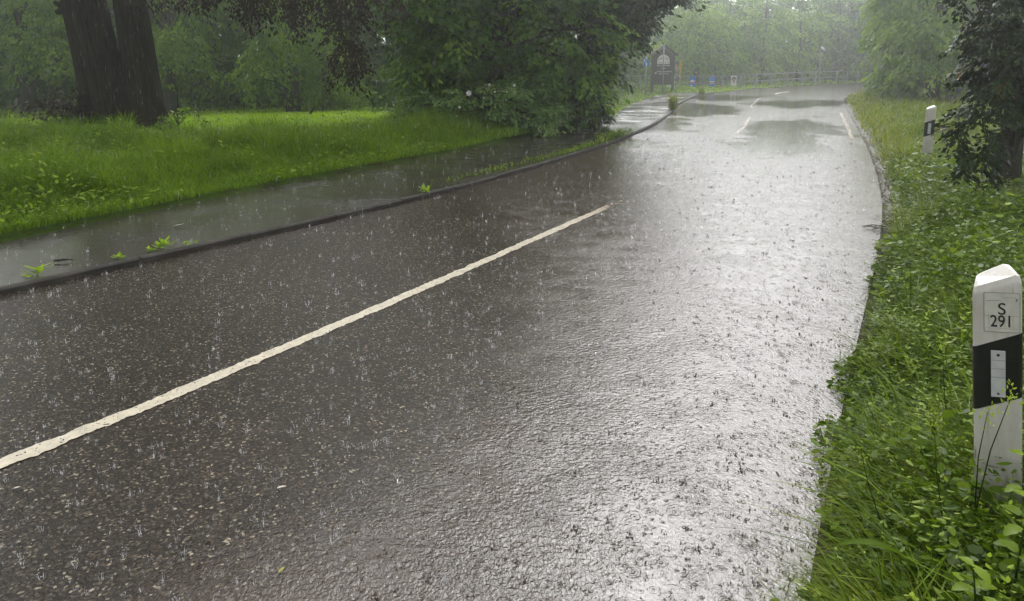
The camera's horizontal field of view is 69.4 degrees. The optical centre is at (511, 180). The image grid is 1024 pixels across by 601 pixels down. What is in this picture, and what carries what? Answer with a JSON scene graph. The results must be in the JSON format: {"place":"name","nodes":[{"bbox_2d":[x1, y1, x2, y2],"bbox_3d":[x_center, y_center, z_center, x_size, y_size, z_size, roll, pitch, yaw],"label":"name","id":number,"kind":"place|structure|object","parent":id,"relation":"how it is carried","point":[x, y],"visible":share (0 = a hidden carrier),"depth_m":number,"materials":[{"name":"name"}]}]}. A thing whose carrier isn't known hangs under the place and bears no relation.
{"place":"outdoors","nodes":[
{"label":"outdoors","id":0,"kind":"place"},
{"bbox_2d":[0,92,709,286],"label":"path","id":1,"kind":"structure","parent":0,"point":[101,242],"depth_m":8.00,"materials":[{"name":"grey asphalt"}]},
{"bbox_2d":[21,262,55,276],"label":"kerb weed","id":2,"kind":"object","parent":1,"relation":"on","point":[39,269],"visible":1,"depth_m":5.42,"materials":[{"name":"green plant"}]},
{"bbox_2d":[54,259,72,261],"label":"twig","id":3,"kind":"object","parent":1,"relation":"on","point":[59,260],"visible":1,"depth_m":5.76,"materials":[{"name":"wood"}]},
{"bbox_2d":[111,252,125,258],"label":"kerb weed","id":4,"kind":"object","parent":1,"relation":"on","point":[119,255],"visible":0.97,"depth_m":5.87,"materials":[{"name":"green plant"}]},
{"bbox_2d":[152,235,175,248],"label":"kerb weed","id":5,"kind":"object","parent":1,"relation":"on","point":[162,242],"visible":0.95,"depth_m":6.17,"materials":[{"name":"green plant"}]},
{"bbox_2d":[431,165,504,183],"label":"weed clump","id":6,"kind":"object","parent":1,"relation":"on","point":[467,175],"visible":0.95,"depth_m":9.90,"materials":[{"name":"green plant"}]},
{"bbox_2d":[430,160,520,185],"bbox_3d":[-0.410,-0.141,10.200,0.261,0.062,2.472,4,10,23],"label":"weed clump","id":7,"kind":"object","parent":1,"relation":"on","point":[481,171],"visible":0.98,"depth_m":10.39,"materials":[{"name":"green plant"}]},
{"bbox_2d":[493,150,560,169],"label":"weed clump","id":8,"kind":"object","parent":1,"relation":"on","point":[512,163],"visible":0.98,"depth_m":10.93,"materials":[{"name":"green plant"}]},
{"bbox_2d":[520,150,565,163],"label":"weed clump","id":9,"kind":"object","parent":1,"relation":"on","point":[537,157],"visible":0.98,"depth_m":11.67,"materials":[{"name":"green plant"}]},
{"bbox_2d":[531,146,589,159],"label":"weed clump","id":10,"kind":"object","parent":1,"relation":"on","point":[571,149],"visible":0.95,"depth_m":12.55,"materials":[{"name":"green plant"}]},
{"bbox_2d":[563,137,613,151],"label":"weed clump","id":11,"kind":"object","parent":1,"relation":"on","point":[590,143],"visible":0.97,"depth_m":13.33,"materials":[{"name":"green plant"}]},
{"bbox_2d":[591,127,635,139],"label":"weed clump","id":12,"kind":"object","parent":1,"relation":"on","point":[618,133],"visible":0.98,"depth_m":14.67,"materials":[{"name":"green plant"}]},
{"bbox_2d":[663,93,680,109],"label":"grass tuft","id":13,"kind":"object","parent":1,"relation":"on","point":[672,105],"visible":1,"depth_m":22.51,"materials":[{"name":"green plant"}]},
{"bbox_2d":[698,87,705,93],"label":"grass tuft","id":14,"kind":"object","parent":1,"relation":"on","point":[702,91],"visible":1,"depth_m":31.70,"materials":[{"name":"green plant"}]},
{"bbox_2d":[0,79,871,241],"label":"lawn","id":15,"kind":"structure","parent":0,"point":[19,234],"depth_m":10.14,"materials":[{"name":"plant"}]},
{"bbox_2d":[0,0,112,112],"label":"lime tree","id":16,"kind":"object","parent":15,"relation":"on","point":[24,48],"visible":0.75,"depth_m":27.60,"materials":[{"name":"green plant"}]},
{"bbox_2d":[7,80,109,125],"bbox_3d":[-9.018,-1.374,15.014,2.054,1.358,1.661,0,10,0],"label":"copper shrub","id":17,"kind":"object","parent":15,"relation":"on","point":[70,108],"visible":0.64,"depth_m":14.82,"materials":[{"name":"green plant"}]},
{"bbox_2d":[103,103,135,129],"bbox_3d":[-7.253,-0.783,13.471,1.053,1.264,1.275,0,10,0],"label":"sapling","id":18,"kind":"object","parent":15,"relation":"on","point":[117,120],"visible":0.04,"depth_m":13.62,"materials":[{"name":"green plant"}]},
{"bbox_2d":[147,107,215,131],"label":"bramble","id":19,"kind":"object","parent":15,"relation":"on","point":[179,115],"visible":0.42,"depth_m":14.88,"materials":[{"name":"green plant"}]},
{"bbox_2d":[149,0,243,114],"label":"ash tree","id":20,"kind":"object","parent":15,"relation":"on","point":[166,41],"visible":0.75,"depth_m":27.52,"materials":[{"name":"green plant"}]},
{"bbox_2d":[53,0,431,129],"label":"old tree","id":21,"kind":"object","parent":15,"relation":"on","point":[94,53],"visible":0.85,"depth_m":14.83,"materials":[{"name":"green plant"}]},
{"bbox_2d":[0,102,511,224],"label":"lawn weeds","id":22,"kind":"object","parent":15,"relation":"on","point":[90,192],"visible":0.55,"depth_m":9.73,"materials":[{"name":"green plant"}]},
{"bbox_2d":[0,107,530,234],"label":"lawn grass","id":23,"kind":"structure","parent":15,"relation":"on","point":[161,177],"depth_m":10.07,"materials":[{"name":"green plant"}]},
{"bbox_2d":[217,0,360,113],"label":"beech tree","id":24,"kind":"object","parent":15,"relation":"on","point":[290,59],"visible":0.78,"depth_m":25.98,"materials":[{"name":"green plant"}]},
{"bbox_2d":[14,109,571,135],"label":"mown grass","id":25,"kind":"structure","parent":15,"relation":"on","point":[331,115],"depth_m":18.89,"materials":[{"name":"green plant"}]},
{"bbox_2d":[0,0,619,109],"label":"woodland","id":26,"kind":"object","parent":15,"relation":"on","point":[200,92],"visible":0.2,"depth_m":31.83,"materials":[{"name":"green plant"}]},
{"bbox_2d":[284,40,382,112],"bbox_3d":[-6.735,-3.579,27.778,3.751,3.455,3.384,0,10,0],"label":"hazel shrub","id":27,"kind":"object","parent":15,"relation":"on","point":[334,97],"visible":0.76,"depth_m":27.23,"materials":[{"name":"green plant"}]},
{"bbox_2d":[362,95,406,113],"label":"shrub","id":28,"kind":"object","parent":15,"relation":"on","point":[378,109],"visible":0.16,"depth_m":21.55,"materials":[{"name":"green plant"}]},
{"bbox_2d":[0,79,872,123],"bbox_3d":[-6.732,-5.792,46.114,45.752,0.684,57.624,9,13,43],"label":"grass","id":29,"kind":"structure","parent":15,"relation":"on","point":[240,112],"depth_m":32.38,"materials":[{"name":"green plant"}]},
{"bbox_2d":[358,94,568,136],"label":"tall grass","id":30,"kind":"structure","parent":15,"relation":"on","point":[507,129],"depth_m":14.84,"materials":[{"name":"green plant"}]},
{"bbox_2d":[385,73,579,136],"bbox_3d":[-0.596,-1.481,15.465,4.100,1.650,2.259,0,10,0],"label":"flowering shrub","id":31,"kind":"object","parent":15,"relation":"on","point":[499,105],"visible":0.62,"depth_m":15.00,"materials":[{"name":"green plant"}]},
{"bbox_2d":[363,0,642,133],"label":"maple tree","id":32,"kind":"object","parent":15,"relation":"on","point":[454,68],"visible":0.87,"depth_m":16.07,"materials":[{"name":"green plant"}]},
{"bbox_2d":[553,39,619,129],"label":"ivy column","id":33,"kind":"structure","parent":15,"relation":"on","point":[605,117],"depth_m":16.75,"materials":[{"name":"green plant"}]},
{"bbox_2d":[549,0,710,95],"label":"oak tree","id":34,"kind":"object","parent":15,"relation":"on","point":[638,20],"visible":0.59,"depth_m":17.04,"materials":[{"name":"green plant"}]},
{"bbox_2d":[611,12,665,90],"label":"tree","id":35,"kind":"object","parent":15,"relation":"on","point":[636,62],"visible":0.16,"depth_m":42.73,"materials":[{"name":"green plant"}]},
{"bbox_2d":[643,57,648,93],"bbox_3d":[6.805,-5.401,37.606,0.290,1.912,0.127,0,10,0],"label":"traffic sign","id":36,"kind":"object","parent":15,"relation":"on","point":[646,62],"visible":0.96,"depth_m":37.53,"materials":[{"name":"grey metal"}]},
{"bbox_2d":[649,45,677,92],"bbox_3d":[7.786,-5.774,38.120,1.406,2.476,0.600,0,10,0],"label":"hotel sign","id":37,"kind":"object","parent":15,"relation":"on","point":[669,65],"visible":0.94,"depth_m":38.06,"materials":[{"name":"brown wood"}]},
{"bbox_2d":[662,45,664,92],"bbox_3d":[7.590,-5.474,37.105,0.053,2.680,0.053,0,10,0],"label":"sign pole","id":38,"kind":"object","parent":15,"relation":"on","point":[663,68],"visible":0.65,"depth_m":37.06,"materials":[{"name":"grey metal"}]},
{"bbox_2d":[613,76,739,92],"bbox_3d":[8.569,-5.197,39.674,7.306,0.894,0.079,0,10,0],"label":"wire fence","id":39,"kind":"object","parent":15,"relation":"on","point":[702,83],"visible":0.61,"depth_m":39.64,"materials":[{"name":"grey metal"}]},
{"bbox_2d":[689,77,695,86],"bbox_3d":[9.653,-5.307,39.544,0.324,0.539,0.017,0,10,0],"label":"poster","id":40,"kind":"object","parent":39,"relation":"attached to","point":[692,81],"visible":1,"depth_m":39.54,"materials":[{"name":"blue paper"}]},
{"bbox_2d":[709,77,714,85],"bbox_3d":[10.695,-5.320,39.542,0.324,0.512,0.017,0,10,0],"label":"poster","id":41,"kind":"object","parent":39,"relation":"attached to","point":[711,81],"visible":1,"depth_m":39.53,"materials":[{"name":"blue paper"}]},
{"bbox_2d":[731,76,736,85],"bbox_3d":[11.856,-5.359,39.534,0.297,0.539,0.020,0,10,0],"label":"poster","id":42,"kind":"object","parent":39,"relation":"attached to","point":[733,80],"visible":1,"depth_m":39.53,"materials":[{"name":"white paper"}]},
{"bbox_2d":[675,60,678,89],"bbox_3d":[8.584,-5.499,38.610,0.180,1.645,0.066,0,10,0],"label":"notice sign","id":43,"kind":"object","parent":15,"relation":"on","point":[676,63],"visible":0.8,"depth_m":38.52,"materials":[{"name":"grey metal"}]},
{"bbox_2d":[679,61,680,89],"bbox_3d":[8.768,-5.476,38.626,0.105,1.594,0.110,0,10,0],"label":"marker post","id":44,"kind":"object","parent":15,"relation":"on","point":[679,73],"visible":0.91,"depth_m":38.59,"materials":[{"name":"orange wood"}]},
{"bbox_2d":[649,0,748,84],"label":"tree","id":45,"kind":"object","parent":15,"relation":"on","point":[693,50],"visible":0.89,"depth_m":44.98,"materials":[{"name":"green plant"}]},
{"bbox_2d":[551,0,881,81],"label":"distant woodland","id":46,"kind":"object","parent":15,"relation":"on","point":[852,6],"visible":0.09,"depth_m":54.23,"materials":[{"name":"green plant"}]},
{"bbox_2d":[689,0,769,82],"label":"tree","id":47,"kind":"object","parent":15,"relation":"on","point":[751,15],"visible":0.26,"depth_m":48.38,"materials":[{"name":"green plant"}]},
{"bbox_2d":[709,0,809,83],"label":"tree","id":48,"kind":"object","parent":15,"relation":"on","point":[766,53],"visible":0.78,"depth_m":47.84,"materials":[{"name":"green plant"}]},
{"bbox_2d":[755,1,844,82],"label":"tree","id":49,"kind":"object","parent":15,"relation":"on","point":[808,26],"visible":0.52,"depth_m":50.09,"materials":[{"name":"green plant"}]},
{"bbox_2d":[740,70,870,87],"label":"rail fence","id":50,"kind":"object","parent":15,"relation":"on","point":[787,79],"visible":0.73,"depth_m":45.18,"materials":[{"name":"grey metal"}]},
{"bbox_2d":[818,46,827,83],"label":"lamp post","id":51,"kind":"object","parent":15,"relation":"on","point":[820,64],"visible":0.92,"depth_m":46.40,"materials":[{"name":"grey metal"}]},
{"bbox_2d":[793,3,867,80],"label":"tree","id":52,"kind":"object","parent":15,"relation":"on","point":[837,37],"visible":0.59,"depth_m":52.15,"materials":[{"name":"green plant"}]},
{"bbox_2d":[846,18,878,76],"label":"tree","id":53,"kind":"object","parent":15,"relation":"on","point":[863,58],"visible":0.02,"depth_m":55.52,"materials":[{"name":"green plant"}]},
{"bbox_2d":[0,82,881,600],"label":"road","id":54,"kind":"structure","parent":0,"point":[180,504],"depth_m":3.68,"materials":[{"name":"grey asphalt"}]},
{"bbox_2d":[0,200,621,468],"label":"line","id":55,"kind":"object","parent":54,"relation":"on","point":[43,446],"visible":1,"depth_m":3.93,"materials":[{"name":"paint"}]},
{"bbox_2d":[0,92,713,294],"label":"kerb","id":56,"kind":"structure","parent":54,"relation":"on","point":[39,282],"depth_m":6.77,"materials":[{"name":"concrete"}]},
{"bbox_2d":[418,184,429,191],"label":"kerb weed","id":57,"kind":"object","parent":56,"relation":"on","point":[424,188],"visible":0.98,"depth_m":8.75,"materials":[{"name":"green plant"}]},
{"bbox_2d":[0,107,879,600],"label":"rain splashes","id":58,"kind":"object","parent":54,"relation":"on","point":[454,403],"visible":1,"depth_m":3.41,"materials":[{"name":"white liquid"}]},
{"bbox_2d":[735,118,749,133],"bbox_3d":[5.653,-1.368,17.965,0.128,0.001,4.552,4,10,21],"label":"line","id":59,"kind":"object","parent":54,"relation":"on","point":[748,119],"visible":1,"depth_m":17.25,"materials":[{"name":"paint"}]},
{"bbox_2d":[840,113,853,138],"bbox_3d":[8.264,-1.425,18.305,0.112,0.001,7.797,4,10,22],"label":"edge line","id":60,"kind":"object","parent":54,"relation":"on","point":[846,126],"visible":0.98,"depth_m":17.50,"materials":[{"name":"paint"}]},
{"bbox_2d":[864,223,893,229],"bbox_3d":[3.494,0.435,7.037,0.274,0.035,0.216,0,10,0],"label":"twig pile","id":61,"kind":"object","parent":54,"relation":"on","point":[880,228],"visible":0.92,"depth_m":7.05,"materials":[{"name":"brown plant"}]},
{"bbox_2d":[0,0,1010,284],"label":"rain","id":62,"kind":"object","parent":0,"point":[526,126],"visible":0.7,"depth_m":8.74,"materials":[{"name":"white liquid"}]},
{"bbox_2d":[189,0,846,54],"label":"sky","id":63,"kind":"structure","parent":0,"point":[703,0],"materials":[{"name":"white"}]},
{"bbox_2d":[713,87,1023,600],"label":"verge","id":64,"kind":"structure","parent":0,"point":[877,170],"depth_m":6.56,"materials":[{"name":"green plant"}]},
{"bbox_2d":[803,104,906,579],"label":"gravel","id":65,"kind":"structure","parent":64,"relation":"on","point":[868,135],"depth_m":10.96,"materials":[{"name":"grey gravel"}]},
{"bbox_2d":[850,440,879,519],"bbox_3d":[1.043,0.887,2.172,0.103,0.244,0.050,0,10,0],"label":"grass stalk","id":66,"kind":"object","parent":64,"relation":"on","point":[866,476],"depth_m":2.17,"materials":[{"name":"green plant"}]},
{"bbox_2d":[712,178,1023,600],"bbox_3d":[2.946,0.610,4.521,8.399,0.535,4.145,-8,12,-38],"label":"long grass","id":67,"kind":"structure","parent":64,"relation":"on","point":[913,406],"depth_m":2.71,"materials":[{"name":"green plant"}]},
{"bbox_2d":[835,538,907,559],"bbox_3d":[0.921,0.949,1.886,0.256,0.107,0.020,-4,10,-21],"label":"grass blade","id":68,"kind":"object","parent":64,"relation":"on","point":[871,542],"visible":1,"depth_m":1.88,"materials":[{"name":"green plant"}]},
{"bbox_2d":[770,138,1023,600],"bbox_3d":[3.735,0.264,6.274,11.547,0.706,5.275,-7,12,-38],"label":"weed leaves","id":69,"kind":"object","parent":64,"relation":"on","point":[1000,563],"visible":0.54,"depth_m":2.90,"materials":[{"name":"green plant"}]},
{"bbox_2d":[973,401,999,507],"bbox_3d":[1.145,0.672,1.789,0.045,0.291,0.066,0,10,0],"label":"grass stalk","id":70,"kind":"object","parent":69,"relation":"on","point":[986,417],"depth_m":1.79,"materials":[{"name":"green plant"}]},
{"bbox_2d":[975,379,1022,509],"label":"grass stalk","id":71,"kind":"object","parent":69,"relation":"on","point":[1010,398],"depth_m":1.73,"materials":[{"name":"green plant"}]},
{"bbox_2d":[852,0,970,100],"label":"verge tree","id":72,"kind":"object","parent":64,"relation":"on","point":[873,30],"visible":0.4,"depth_m":25.70,"materials":[{"name":"green plant"}]},
{"bbox_2d":[895,67,958,99],"bbox_3d":[16.038,-3.470,27.664,4.421,2.283,2.738,-2,10,-10],"label":"hedge shrub","id":73,"kind":"object","parent":64,"relation":"on","point":[946,88],"visible":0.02,"depth_m":26.82,"materials":[{"name":"green plant"}]},
{"bbox_2d":[920,105,936,166],"bbox_3d":[5.613,-0.396,10.012,0.124,1.254,0.102,5,11,24],"label":"delineator post","id":74,"kind":"object","parent":64,"relation":"on","point":[929,128],"visible":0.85,"depth_m":9.93,"materials":[{"name":"white plastic"}]},
{"bbox_2d":[867,0,999,102],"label":"verge tree","id":75,"kind":"object","parent":64,"relation":"on","point":[933,24],"visible":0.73,"depth_m":23.66,"materials":[{"name":"green plant"}]},
{"bbox_2d":[924,406,944,529],"bbox_3d":[1.197,0.812,2.102,0.053,0.341,0.080,0,10,0],"label":"grass stalk","id":76,"kind":"object","parent":64,"relation":"on","point":[935,451],"depth_m":2.09,"materials":[{"name":"green plant"}]},
{"bbox_2d":[936,334,947,427],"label":"grass stalk","id":77,"kind":"object","parent":64,"relation":"on","point":[941,346],"depth_m":2.75,"materials":[{"name":"green plant"}]},
{"bbox_2d":[878,0,1007,101],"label":"tree","id":78,"kind":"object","parent":64,"relation":"on","point":[971,17],"depth_m":26.50,"materials":[{"name":"plant"}]},
{"bbox_2d":[930,518,959,565],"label":"nettle plant","id":79,"kind":"object","parent":64,"relation":"on","point":[951,529],"visible":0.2,"depth_m":2.04,"materials":[{"name":"green plant"}]},
{"bbox_2d":[937,572,973,600],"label":"nettle plant","id":80,"kind":"object","parent":64,"relation":"on","point":[959,576],"visible":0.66,"depth_m":1.80,"materials":[{"name":"green plant"}]},
{"bbox_2d":[951,556,997,600],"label":"nettle plant","id":81,"kind":"object","parent":64,"relation":"on","point":[981,573],"visible":0.97,"depth_m":1.73,"materials":[{"name":"green plant"}]},
{"bbox_2d":[931,0,1023,192],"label":"holly tree","id":82,"kind":"object","parent":64,"relation":"on","point":[1003,86],"visible":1,"depth_m":6.78,"materials":[{"name":"green plant"}]},
{"bbox_2d":[983,596,996,600],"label":"nettle plant","id":83,"kind":"object","parent":64,"relation":"on","point":[986,598],"visible":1,"depth_m":1.66,"materials":[{"name":"green plant"}]},
{"bbox_2d":[972,264,1022,522],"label":"delineator post","id":84,"kind":"object","parent":64,"relation":"on","point":[997,348],"visible":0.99,"depth_m":2.17,"materials":[{"name":"white plastic"}]},
{"bbox_2d":[982,490,1023,600],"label":"nettle plant","id":85,"kind":"object","parent":64,"relation":"on","point":[1009,528],"visible":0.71,"depth_m":1.78,"materials":[{"name":"green plant"}]},
{"bbox_2d":[992,449,1023,572],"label":"nettle plant","id":86,"kind":"object","parent":64,"relation":"on","point":[1010,487],"visible":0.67,"depth_m":1.88,"materials":[{"name":"green plant"}]}
]}

